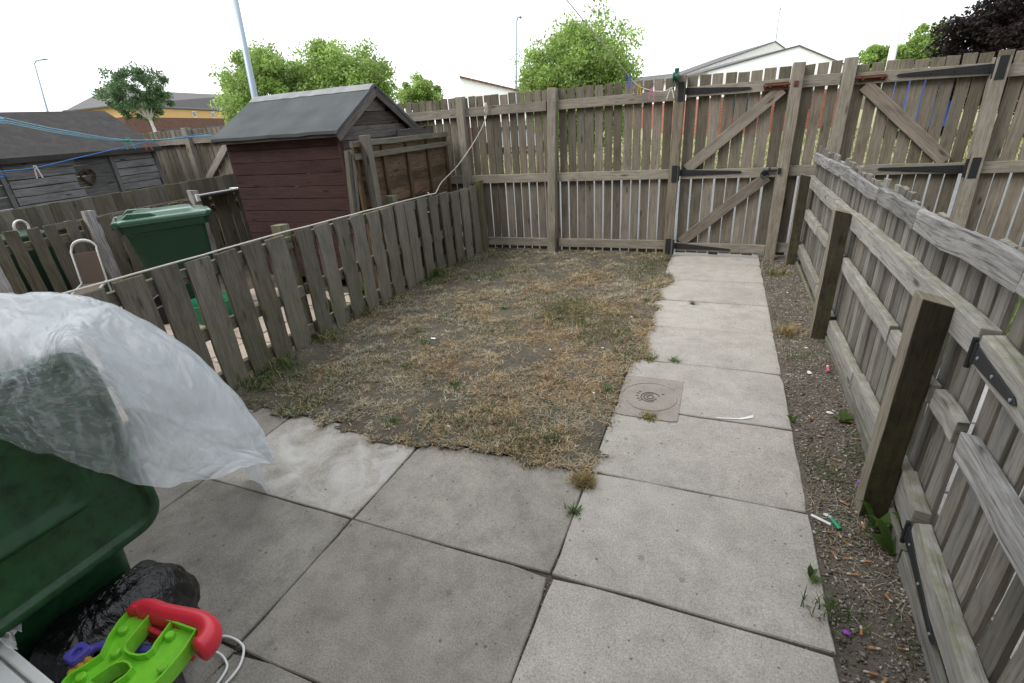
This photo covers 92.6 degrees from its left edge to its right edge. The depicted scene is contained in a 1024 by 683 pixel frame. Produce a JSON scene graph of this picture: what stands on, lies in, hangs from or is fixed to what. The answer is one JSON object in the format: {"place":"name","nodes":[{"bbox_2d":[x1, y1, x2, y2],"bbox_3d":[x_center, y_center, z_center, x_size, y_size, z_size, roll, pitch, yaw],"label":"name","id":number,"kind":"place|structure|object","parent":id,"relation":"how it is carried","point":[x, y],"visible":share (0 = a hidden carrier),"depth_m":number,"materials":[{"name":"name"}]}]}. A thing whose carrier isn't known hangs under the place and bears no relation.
{"place":"outdoors","nodes":[
{"label":"outdoors","id":0,"kind":"place"},
{"bbox_2d":[12,219,29,232],"bbox_3d":[-4.649,-1.092,4.633,0.032,0.123,0.129,6,26,21],"label":"hook","id":1,"kind":"object","parent":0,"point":[18,220],"visible":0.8,"depth_m":4.61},
{"bbox_2d":[82,288,349,422],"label":"neighbour patio","id":2,"kind":"structure","parent":0,"point":[121,412],"depth_m":4.20,"materials":[{"name":"concrete"}]},
{"bbox_2d":[0,229,72,291],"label":"storage box","id":3,"kind":"object","parent":2,"relation":"on","point":[35,259],"visible":0.07,"depth_m":4.82,"materials":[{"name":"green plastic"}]},
{"bbox_2d":[70,239,111,294],"bbox_3d":[-3.743,-0.469,4.360,0.202,0.799,0.597,-16,27,-24],"label":"garden chair","id":4,"kind":"object","parent":2,"relation":"on","point":[89,267],"visible":0.64,"depth_m":4.45,"materials":[{"name":"beige fabric"}]},
{"bbox_2d":[0,173,248,291],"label":"slatted fence","id":5,"kind":"object","parent":2,"relation":"on","point":[153,197],"visible":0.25,"depth_m":5.69,"materials":[{"name":"wood"}]},
{"bbox_2d":[110,204,221,324],"bbox_3d":[-3.182,-0.757,4.686,0.768,1.032,0.595,-20,29,-30],"label":"wheelie bin","id":6,"kind":"object","parent":2,"relation":"on","point":[158,236],"visible":0.65,"depth_m":4.39,"materials":[{"name":"green plastic"}]},
{"bbox_2d":[191,292,232,324],"bbox_3d":[-2.766,-0.291,4.529,0.430,0.200,0.430,6,26,21],"label":"bucket","id":7,"kind":"object","parent":2,"relation":"on","point":[198,312],"visible":0.22,"depth_m":4.49,"materials":[{"name":"green plastic"}]},
{"bbox_2d":[106,264,376,296],"bbox_3d":[-3.397,-0.055,4.468,3.920,0.001,6.400,6,26,21],"label":"neighbour garden","id":8,"kind":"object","parent":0,"point":[250,284],"depth_m":5.80,"materials":[{"name":"soil"}]},
{"bbox_2d":[0,190,253,293],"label":"neighbour picket fence","id":9,"kind":"object","parent":8,"relation":"on","point":[100,233],"visible":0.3,"depth_m":4.96,"materials":[{"name":"brown wood"}]},
{"bbox_2d":[187,187,238,201],"bbox_3d":[-3.741,-1.872,6.195,0.260,0.080,0.715,6,26,21],"label":"handrail","id":10,"kind":"object","parent":9,"relation":"on","point":[215,193],"visible":0.82,"depth_m":6.07,"materials":[{"name":"metal"}]},
{"bbox_2d":[211,83,417,278],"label":"garden shed","id":11,"kind":"structure","parent":8,"relation":"on","point":[279,147],"depth_m":5.02,"materials":[{"name":"wood"}]},
{"bbox_2d":[0,117,211,141],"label":"washing line","id":12,"kind":"object","parent":11,"relation":"attached to","point":[2,120],"visible":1,"depth_m":3.89,"materials":[{"name":"plastic"}]},
{"bbox_2d":[0,132,211,177],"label":"washing line","id":13,"kind":"object","parent":11,"relation":"attached to","point":[89,155],"visible":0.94,"depth_m":4.35,"materials":[{"name":"plastic"}]},
{"bbox_2d":[33,165,43,178],"bbox_3d":[-3.892,-1.391,4.012,0.044,0.101,0.014,-17,27,-25],"label":"clothes peg","id":14,"kind":"object","parent":13,"relation":"attached to","point":[38,171],"visible":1,"depth_m":4.01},
{"bbox_2d":[123,408,582,682],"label":"patio","id":15,"kind":"structure","parent":0,"point":[245,557],"depth_m":1.94,"materials":[{"name":"concrete"}]},
{"bbox_2d":[0,623,53,682],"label":"white board","id":16,"kind":"object","parent":15,"relation":"on","point":[15,667],"visible":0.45,"depth_m":1.17,"materials":[{"name":"plastic"}]},
{"bbox_2d":[0,352,159,660],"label":"open wheelie bin","id":17,"kind":"object","parent":15,"relation":"on","point":[79,506],"visible":0.72,"depth_m":1.31,"materials":[{"name":"plastic"}]},
{"bbox_2d":[0,354,26,372],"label":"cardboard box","id":18,"kind":"object","parent":17,"relation":"in","point":[8,363],"depth_m":1.40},
{"bbox_2d":[0,292,275,493],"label":"plastic sheet","id":19,"kind":"object","parent":17,"relation":"on","point":[196,420],"visible":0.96,"depth_m":1.59,"materials":[{"name":"white"}]},
{"bbox_2d":[28,562,199,682],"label":"rubbish bag","id":20,"kind":"object","parent":15,"relation":"on","point":[94,617],"visible":0.57,"depth_m":1.41,"materials":[{"name":"black plastic"}]},
{"bbox_2d":[141,639,186,682],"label":"rubbish bag","id":21,"kind":"object","parent":15,"relation":"on","point":[180,678],"visible":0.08,"depth_m":1.41,"materials":[{"name":"black plastic"}]},
{"bbox_2d":[61,598,222,682],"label":"toy table","id":22,"kind":"object","parent":21,"relation":"on","point":[178,641],"visible":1,"depth_m":1.26,"materials":[{"name":"plastic"}]},
{"bbox_2d":[215,635,244,682],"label":"white cable","id":23,"kind":"object","parent":15,"relation":"on","point":[222,656],"visible":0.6,"depth_m":1.57,"materials":[{"name":"plastic"}]},
{"bbox_2d":[562,466,604,490],"bbox_3d":[0.327,0.618,2.208,0.192,0.050,0.145,6,26,21],"label":"grass tuft","id":24,"kind":"object","parent":15,"relation":"on","point":[582,480],"visible":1,"depth_m":2.20,"materials":[{"name":"plant"}]},
{"bbox_2d":[232,246,679,478],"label":"lawn grass","id":25,"kind":"structure","parent":0,"point":[506,390],"depth_m":3.37,"materials":[{"name":"plant"}]},
{"bbox_2d":[232,369,291,392],"bbox_3d":[-1.732,0.243,3.323,0.470,0.076,0.292,6,26,21],"label":"grass tuft","id":26,"kind":"object","parent":25,"relation":"on","point":[252,381],"visible":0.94,"depth_m":3.29,"materials":[{"name":"plant"}]},
{"bbox_2d":[248,345,326,380],"bbox_3d":[-1.680,0.131,3.531,0.504,0.111,0.584,-21,30,-33],"label":"grass tuft","id":27,"kind":"object","parent":25,"relation":"on","point":[281,363],"visible":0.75,"depth_m":3.49,"materials":[{"name":"plant"}]},
{"bbox_2d":[311,323,348,345],"bbox_3d":[-1.510,-0.079,3.946,0.459,0.102,0.390,6,26,21],"label":"grass tuft","id":28,"kind":"object","parent":25,"relation":"on","point":[330,334],"visible":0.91,"depth_m":3.92,"materials":[{"name":"plant"}]},
{"bbox_2d":[350,302,377,317],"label":"grass tuft","id":29,"kind":"object","parent":25,"relation":"on","point":[371,311],"visible":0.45,"depth_m":4.40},
{"bbox_2d":[381,415,399,424],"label":"grass tuft","id":30,"kind":"object","parent":25,"relation":"on","point":[392,421],"visible":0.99,"depth_m":2.76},
{"bbox_2d":[400,362,415,367],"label":"grass tuft","id":31,"kind":"object","parent":25,"relation":"on","point":[408,365],"visible":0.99,"depth_m":3.37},
{"bbox_2d":[418,338,433,344],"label":"grass tuft","id":32,"kind":"object","parent":25,"relation":"on","point":[422,342],"visible":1,"depth_m":3.71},
{"bbox_2d":[423,263,450,279],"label":"grass tuft","id":33,"kind":"object","parent":25,"relation":"on","point":[437,272],"visible":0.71,"depth_m":5.32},
{"bbox_2d":[424,274,452,286],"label":"grass tuft","id":34,"kind":"object","parent":25,"relation":"on","point":[429,277],"visible":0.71,"depth_m":5.17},
{"bbox_2d":[235,249,669,472],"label":"lawn crumbs","id":35,"kind":"object","parent":25,"relation":"on","point":[485,349],"visible":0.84,"depth_m":3.53,"materials":[{"name":"plant"}]},
{"bbox_2d":[448,378,467,388],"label":"grass tuft","id":36,"kind":"object","parent":25,"relation":"on","point":[454,383],"visible":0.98,"depth_m":3.10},
{"bbox_2d":[445,254,473,265],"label":"grass tuft","id":37,"kind":"object","parent":25,"relation":"on","point":[464,260],"visible":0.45,"depth_m":5.73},
{"bbox_2d":[541,430,560,443],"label":"grass tuft","id":38,"kind":"object","parent":25,"relation":"on","point":[552,437],"visible":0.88,"depth_m":2.51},
{"bbox_2d":[594,384,614,393],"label":"grass tuft","id":39,"kind":"object","parent":25,"relation":"on","point":[606,389],"visible":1,"depth_m":2.91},
{"bbox_2d":[6,95,966,272],"bbox_3d":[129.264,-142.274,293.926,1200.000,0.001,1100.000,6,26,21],"label":"ground","id":40,"kind":"structure","parent":0,"point":[862,104],"depth_m":66.00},
{"bbox_2d":[0,111,166,260],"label":"grey shed","id":41,"kind":"structure","parent":40,"relation":"on","point":[124,169],"depth_m":6.29,"materials":[{"name":"wood"}]},
{"bbox_2d":[79,169,96,185],"bbox_3d":[-5.486,-2.120,6.343,0.046,0.217,0.203,6,26,21],"label":"heart wreath","id":42,"kind":"object","parent":41,"relation":"attached to","point":[94,176],"visible":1,"depth_m":6.33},
{"bbox_2d":[0,0,1006,123],"label":"sky","id":43,"kind":"structure","parent":0,"point":[445,41],"materials":[{"name":"white"}]},
{"bbox_2d":[0,173,1023,255],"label":"pavement","id":44,"kind":"structure","parent":0,"point":[953,197],"depth_m":7.87,"materials":[{"name":"concrete"}]},
{"bbox_2d":[232,0,257,97],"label":"metal pole","id":45,"kind":"object","parent":44,"relation":"on","point":[246,55],"visible":0.41,"depth_m":8.95,"materials":[{"name":"metal"}]},
{"bbox_2d":[1,106,1023,187],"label":"verge","id":46,"kind":"structure","parent":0,"point":[858,122],"depth_m":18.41,"materials":[{"name":"plant"}]},
{"bbox_2d":[34,58,48,110],"bbox_3d":[-28.406,-14.012,30.880,0.871,6.842,1.459,-15,27,-22],"label":"street lamp","id":47,"kind":"object","parent":46,"relation":"on","point":[41,89],"visible":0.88,"depth_m":29.96,"materials":[{"name":"metal"}]},
{"bbox_2d":[90,60,175,131],"bbox_3d":[-16.858,-10.028,22.534,3.240,4.972,2.781,-9,25,-11],"label":"birch tree","id":48,"kind":"object","parent":46,"relation":"on","point":[149,100],"visible":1,"depth_m":21.42,"materials":[{"name":"green plant"}]},
{"bbox_2d":[62,91,228,133],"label":"yellow building","id":49,"kind":"structure","parent":46,"relation":"on","point":[190,110],"depth_m":48.33,"materials":[{"name":"brown brick"}]},
{"bbox_2d":[161,127,196,131],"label":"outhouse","id":50,"kind":"structure","parent":46,"relation":"on","point":[175,129],"depth_m":26.36,"materials":[{"name":"grey brick"}]},
{"bbox_2d":[207,38,320,125],"bbox_3d":[-7.997,-7.533,16.238,4.466,4.460,3.217,6,26,21],"label":"leafy tree","id":51,"kind":"object","parent":46,"relation":"on","point":[270,68],"visible":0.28,"depth_m":15.13,"materials":[{"name":"green plant"}]},
{"bbox_2d":[283,33,403,103],"bbox_3d":[-5.742,-8.057,16.912,4.587,4.545,3.275,6,26,21],"label":"leafy tree","id":52,"kind":"object","parent":46,"relation":"on","point":[331,63],"visible":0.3,"depth_m":15.60,"materials":[{"name":"green plant"}]},
{"bbox_2d":[396,71,444,125],"bbox_3d":[-3.684,-9.271,20.394,2.120,3.574,1.824,6,26,21],"label":"leafy tree","id":53,"kind":"object","parent":46,"relation":"on","point":[420,89],"visible":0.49,"depth_m":19.67,"materials":[{"name":"green plant"}]},
{"bbox_2d":[459,76,535,150],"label":"white house","id":54,"kind":"structure","parent":46,"relation":"on","point":[471,87],"depth_m":25.11,"materials":[{"name":"white render"},{"name":"red tile"}]},
{"bbox_2d":[515,15,521,120],"bbox_3d":[0.418,-13.420,25.538,0.342,6.268,1.629,1,25,12],"label":"street lamp","id":55,"kind":"object","parent":46,"relation":"on","point":[516,44],"visible":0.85,"depth_m":24.95,"materials":[{"name":"metal"}]},
{"bbox_2d":[478,120,559,154],"bbox_3d":[0.518,-9.771,23.377,4.396,1.415,1.760,4,26,17],"label":"parked car","id":56,"kind":"object","parent":46,"relation":"on","point":[510,137],"visible":0.02,"depth_m":22.70,"materials":[{"name":"paint"}]},
{"bbox_2d":[509,0,645,168],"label":"leafy tree","id":57,"kind":"object","parent":46,"relation":"on","point":[571,54],"visible":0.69,"depth_m":13.22,"materials":[{"name":"green plant"}]},
{"bbox_2d":[623,73,672,128],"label":"grey roofed house","id":58,"kind":"structure","parent":46,"relation":"on","point":[654,77],"depth_m":42.52,"materials":[{"name":"red brick"}]},
{"bbox_2d":[858,43,899,86],"bbox_3d":[15.062,-10.595,20.495,1.695,3.335,1.589,-18,28,-27],"label":"leafy tree","id":59,"kind":"object","parent":46,"relation":"on","point":[872,54],"visible":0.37,"depth_m":19.78,"materials":[{"name":"green plant"}]},
{"bbox_2d":[867,0,906,150],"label":"white mast","id":60,"kind":"object","parent":46,"relation":"on","point":[892,53],"visible":0.33,"depth_m":13.93,"materials":[{"name":"metal"}]},
{"bbox_2d":[880,19,946,128],"bbox_3d":[16.620,-11.092,20.579,2.620,3.964,2.643,-14,26,-21],"label":"leafy tree","id":61,"kind":"object","parent":46,"relation":"on","point":[915,46],"visible":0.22,"depth_m":19.62,"materials":[{"name":"green plant"}]},
{"bbox_2d":[883,80,951,137],"bbox_3d":[14.627,-8.591,17.836,1.760,1.945,4.396,10,28,28],"label":"parked van","id":62,"kind":"object","parent":46,"relation":"on","point":[946,114],"visible":0.03,"depth_m":16.12,"materials":[{"name":"paint"}]},
{"bbox_2d":[925,0,1023,136],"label":"purple tree","id":63,"kind":"object","parent":46,"relation":"on","point":[996,26],"visible":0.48,"depth_m":13.90,"materials":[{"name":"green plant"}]},
{"bbox_2d":[203,247,832,680],"bbox_3d":[-0.075,0.240,3.205,3.950,0.001,6.500,6,26,21],"label":"bedding","id":64,"kind":"object","parent":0,"point":[547,587],"depth_m":1.85,"materials":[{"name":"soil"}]},
{"bbox_2d":[41,180,488,438],"bbox_3d":[-1.709,-0.297,3.558,0.307,0.985,6.301,7,27,23],"label":"picket fence","id":65,"kind":"object","parent":64,"relation":"on","point":[401,253],"visible":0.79,"depth_m":3.69,"materials":[{"name":"grey wood"}]},
{"bbox_2d":[63,103,487,293],"bbox_3d":[-1.596,-0.973,3.199,0.431,1.022,6.261,6,26,21],"label":"rope","id":66,"kind":"object","parent":65,"relation":"on","point":[103,282],"visible":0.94,"depth_m":3.29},
{"bbox_2d":[310,295,350,312],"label":"weed","id":67,"kind":"object","parent":64,"relation":"on","point":[330,306],"visible":0.12,"depth_m":4.32,"materials":[{"name":"green plant"}]},
{"bbox_2d":[346,283,364,295],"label":"weed","id":68,"kind":"object","parent":64,"relation":"on","point":[362,288],"visible":0.12,"depth_m":4.53,"materials":[{"name":"green plant"}]},
{"bbox_2d":[359,135,393,293],"bbox_3d":[-1.276,-1.162,4.714,0.086,1.525,0.078,6,26,21],"label":"timber post","id":69,"kind":"object","parent":64,"relation":"on","point":[370,170],"visible":0.48,"depth_m":4.51,"materials":[{"name":"wood"}]},
{"bbox_2d":[344,132,455,288],"bbox_3d":[-1.114,-1.431,5.245,0.082,1.416,2.043,6,26,21],"label":"old fence panel","id":70,"kind":"object","parent":64,"relation":"on","point":[411,166],"visible":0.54,"depth_m":5.13,"materials":[{"name":"wood"}]},
{"bbox_2d":[142,75,686,256],"bbox_3d":[-2.109,-2.147,6.629,8.341,1.844,0.122,6,26,21],"label":"board fence","id":71,"kind":"object","parent":64,"relation":"on","point":[184,159],"visible":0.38,"depth_m":5.60,"materials":[{"name":"brown wood"}]},
{"bbox_2d":[396,125,433,136],"bbox_3d":[-1.064,-2.115,5.638,0.023,0.667,0.763,6,26,21],"label":"spare panel","id":72,"kind":"object","parent":71,"relation":"attached to","point":[415,131],"visible":0.09,"depth_m":5.50,"materials":[{"name":"wood"}]},
{"bbox_2d":[566,0,672,91],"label":"washing line","id":73,"kind":"object","parent":71,"relation":"attached to","point":[607,49],"visible":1,"depth_m":3.89,"materials":[{"name":"fabric"}]},
{"bbox_2d":[672,68,678,86],"bbox_3d":[1.575,-2.537,4.703,0.060,0.160,0.089,6,26,21],"label":"line reel","id":74,"kind":"object","parent":71,"relation":"attached to","point":[675,77],"visible":1,"depth_m":4.68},
{"bbox_2d":[665,66,798,254],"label":"garden gate","id":75,"kind":"structure","parent":71,"relation":"attached to","point":[771,88],"depth_m":4.92,"materials":[{"name":"brown wood"}]},
{"bbox_2d":[263,259,674,475],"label":"edge crumbs","id":76,"kind":"object","parent":64,"relation":"on","point":[487,460],"visible":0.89,"depth_m":2.53,"materials":[{"name":"soil"}]},
{"bbox_2d":[184,283,807,682],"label":"joint grit","id":77,"kind":"object","parent":64,"relation":"on","point":[443,545],"visible":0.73,"depth_m":1.78,"materials":[{"name":"stone"}]},
{"bbox_2d":[512,252,839,682],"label":"path","id":78,"kind":"structure","parent":0,"point":[664,536],"depth_m":1.92,"materials":[{"name":"concrete"}]},
{"bbox_2d":[170,272,835,682],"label":"slab debris","id":79,"kind":"object","parent":78,"relation":"on","point":[578,636],"visible":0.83,"depth_m":2.15,"materials":[{"name":"stone"}]},
{"bbox_2d":[564,500,582,518],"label":"grass tuft","id":80,"kind":"object","parent":78,"relation":"on","point":[574,510],"visible":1,"depth_m":2.06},
{"bbox_2d":[615,375,682,421],"bbox_3d":[0.804,0.332,2.843,0.332,0.040,0.456,6,26,21],"label":"inspection cover","id":81,"kind":"object","parent":78,"relation":"on","point":[652,396],"visible":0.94,"depth_m":2.82,"materials":[{"name":"concrete"}]},
{"bbox_2d":[637,410,659,421],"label":"grass tuft","id":82,"kind":"object","parent":81,"relation":"on","point":[648,418],"visible":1,"depth_m":2.65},
{"bbox_2d":[639,352,664,362],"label":"grass tuft","id":83,"kind":"object","parent":78,"relation":"on","point":[648,357],"visible":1,"depth_m":3.26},
{"bbox_2d":[667,355,679,362],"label":"grass tuft","id":84,"kind":"object","parent":78,"relation":"on","point":[675,360],"visible":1,"depth_m":3.21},
{"bbox_2d":[716,415,752,419],"bbox_3d":[1.180,0.402,2.585,0.194,0.008,0.027,-3,25,3],"label":"plastic strip","id":85,"kind":"object","parent":78,"relation":"on","point":[749,417],"visible":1,"depth_m":2.58,"materials":[{"name":"white plastic"}]},
{"bbox_2d":[807,564,823,584],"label":"weed","id":86,"kind":"object","parent":78,"relation":"on","point":[813,576],"visible":1,"depth_m":1.70,"materials":[{"name":"green plant"}]},
{"bbox_2d":[800,586,866,635],"bbox_3d":[1.016,0.859,1.569,0.154,0.064,0.174,-11,25,-13],"label":"grass tuft","id":87,"kind":"object","parent":78,"relation":"on","point":[823,605],"visible":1,"depth_m":1.58,"materials":[{"name":"plant"}]},
{"bbox_2d":[641,41,784,128],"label":"white house","id":88,"kind":"structure","parent":0,"point":[761,49],"depth_m":33.07,"materials":[{"name":"white render"},{"name":"grey tile"},{"name":"glass"}]},
{"bbox_2d":[653,45,843,136],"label":"white house","id":89,"kind":"structure","parent":0,"point":[789,56],"depth_m":24.15,"materials":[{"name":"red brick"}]},
{"bbox_2d":[733,93,748,114],"bbox_3d":[11.759,-12.079,24.680,1.214,1.100,0.030,-4,25,1],"label":"window","id":90,"kind":"structure","parent":89,"relation":"in","point":[748,93],"depth_m":24.70,"materials":[{"name":"grey glass"}]},
{"bbox_2d":[785,87,812,110],"bbox_3d":[14.450,-12.250,24.610,1.214,1.100,0.030,-4,25,1],"label":"window","id":91,"kind":"structure","parent":89,"relation":"in","point":[812,87],"depth_m":24.61,"materials":[{"name":"grey glass"}]},
{"bbox_2d":[758,254,1010,682],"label":"soil strip","id":92,"kind":"object","parent":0,"point":[872,665],"visible":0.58,"depth_m":1.90,"materials":[{"name":"gravel"}]},
{"bbox_2d":[755,266,790,276],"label":"grass tuft","id":93,"kind":"object","parent":92,"relation":"on","point":[777,271],"visible":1,"depth_m":4.66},
{"bbox_2d":[763,321,809,339],"bbox_3d":[1.966,-0.092,3.464,0.278,0.089,0.273,-9,25,-11],"label":"grass tuft","id":94,"kind":"object","parent":92,"relation":"on","point":[789,330],"visible":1,"depth_m":3.47,"materials":[{"name":"plant"}]},
{"bbox_2d":[787,413,798,422],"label":"weed","id":95,"kind":"object","parent":92,"relation":"on","point":[792,419],"visible":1,"depth_m":2.51,"materials":[{"name":"green plant"}]},
{"bbox_2d":[774,347,824,362],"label":"grass tuft","id":96,"kind":"object","parent":92,"relation":"on","point":[803,354],"visible":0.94,"depth_m":3.16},
{"bbox_2d":[764,57,858,260],"bbox_3d":[2.822,-1.642,4.697,0.500,1.856,0.121,6,26,21],"label":"narrow fence panel","id":97,"kind":"object","parent":92,"relation":"on","point":[797,107],"visible":0.7,"depth_m":4.55,"materials":[{"name":"brown wood"}]},
{"bbox_2d":[829,409,854,423],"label":"weed","id":98,"kind":"object","parent":92,"relation":"on","point":[844,416],"visible":1,"depth_m":2.48,"materials":[{"name":"green plant"}]},
{"bbox_2d":[759,256,979,682],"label":"stone chips","id":99,"kind":"object","parent":92,"relation":"on","point":[860,612],"visible":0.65,"depth_m":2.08,"materials":[{"name":"gravel"}]},
{"bbox_2d":[811,514,830,524],"bbox_3d":[1.212,0.699,1.921,0.012,0.003,0.070,-22,30,-34],"label":"plastic strip","id":100,"kind":"object","parent":99,"relation":"on","point":[821,519],"visible":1,"depth_m":1.92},
{"bbox_2d":[828,515,841,529],"bbox_3d":[1.257,0.705,1.907,0.016,0.014,0.066,-5,25,-1],"label":"lighter","id":101,"kind":"object","parent":99,"relation":"on","point":[835,523],"visible":1,"depth_m":1.90,"materials":[{"name":"plastic"}]},
{"bbox_2d":[863,670,877,675],"bbox_3d":[1.035,0.958,1.414,0.036,0.006,0.007,6,26,21],"label":"cigarette butt","id":102,"kind":"object","parent":92,"relation":"on","point":[871,673],"visible":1,"depth_m":1.41,"materials":[{"name":"paper"}]},
{"bbox_2d":[859,500,899,530],"bbox_3d":[1.397,0.681,1.841,0.169,0.082,0.136,6,26,21],"label":"weed","id":103,"kind":"object","parent":92,"relation":"on","point":[886,519],"visible":0.74,"depth_m":1.86,"materials":[{"name":"green plant"}]},
{"bbox_2d":[863,515,907,555],"bbox_3d":[1.365,0.718,1.745,0.174,0.098,0.160,6,26,21],"label":"weed","id":104,"kind":"object","parent":92,"relation":"on","point":[886,543],"visible":0.65,"depth_m":1.77,"materials":[{"name":"green plant"}]},
{"bbox_2d":[785,145,1023,562],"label":"picket fence","id":105,"kind":"object","parent":92,"relation":"on","point":[868,248],"visible":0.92,"depth_m":1.87,"materials":[{"name":"brown wood"}]},
{"bbox_2d":[897,273,1023,682],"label":"side gate","id":106,"kind":"structure","parent":105,"relation":"attached to","point":[945,563],"depth_m":1.30,"materials":[{"name":"grey wood"}]},
{"bbox_2d":[892,270,1022,365],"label":"grass","id":107,"kind":"structure","parent":0,"point":[1013,317],"depth_m":3.48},
{"bbox_2d":[896,285,1021,368],"bbox_3d":[3.621,0.672,1.723,3.940,0.001,6.400,6,26,21],"label":"garden","id":108,"kind":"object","parent":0,"point":[1020,299],"depth_m":3.53,"materials":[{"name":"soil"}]},
{"bbox_2d":[950,49,1023,253],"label":"fence","id":109,"kind":"object","parent":108,"relation":"on","point":[987,141],"visible":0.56,"depth_m":4.18,"materials":[{"name":"brown wood"}]},
{"bbox_2d":[840,52,1010,213],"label":"neighbour gate","id":110,"kind":"structure","parent":109,"relation":"attached to","point":[890,108],"depth_m":4.27,"materials":[{"name":"brown wood"}]},
{"bbox_2d":[925,369,1023,658],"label":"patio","id":111,"kind":"structure","parent":0,"point":[975,417],"depth_m":2.08,"materials":[{"name":"concrete"}]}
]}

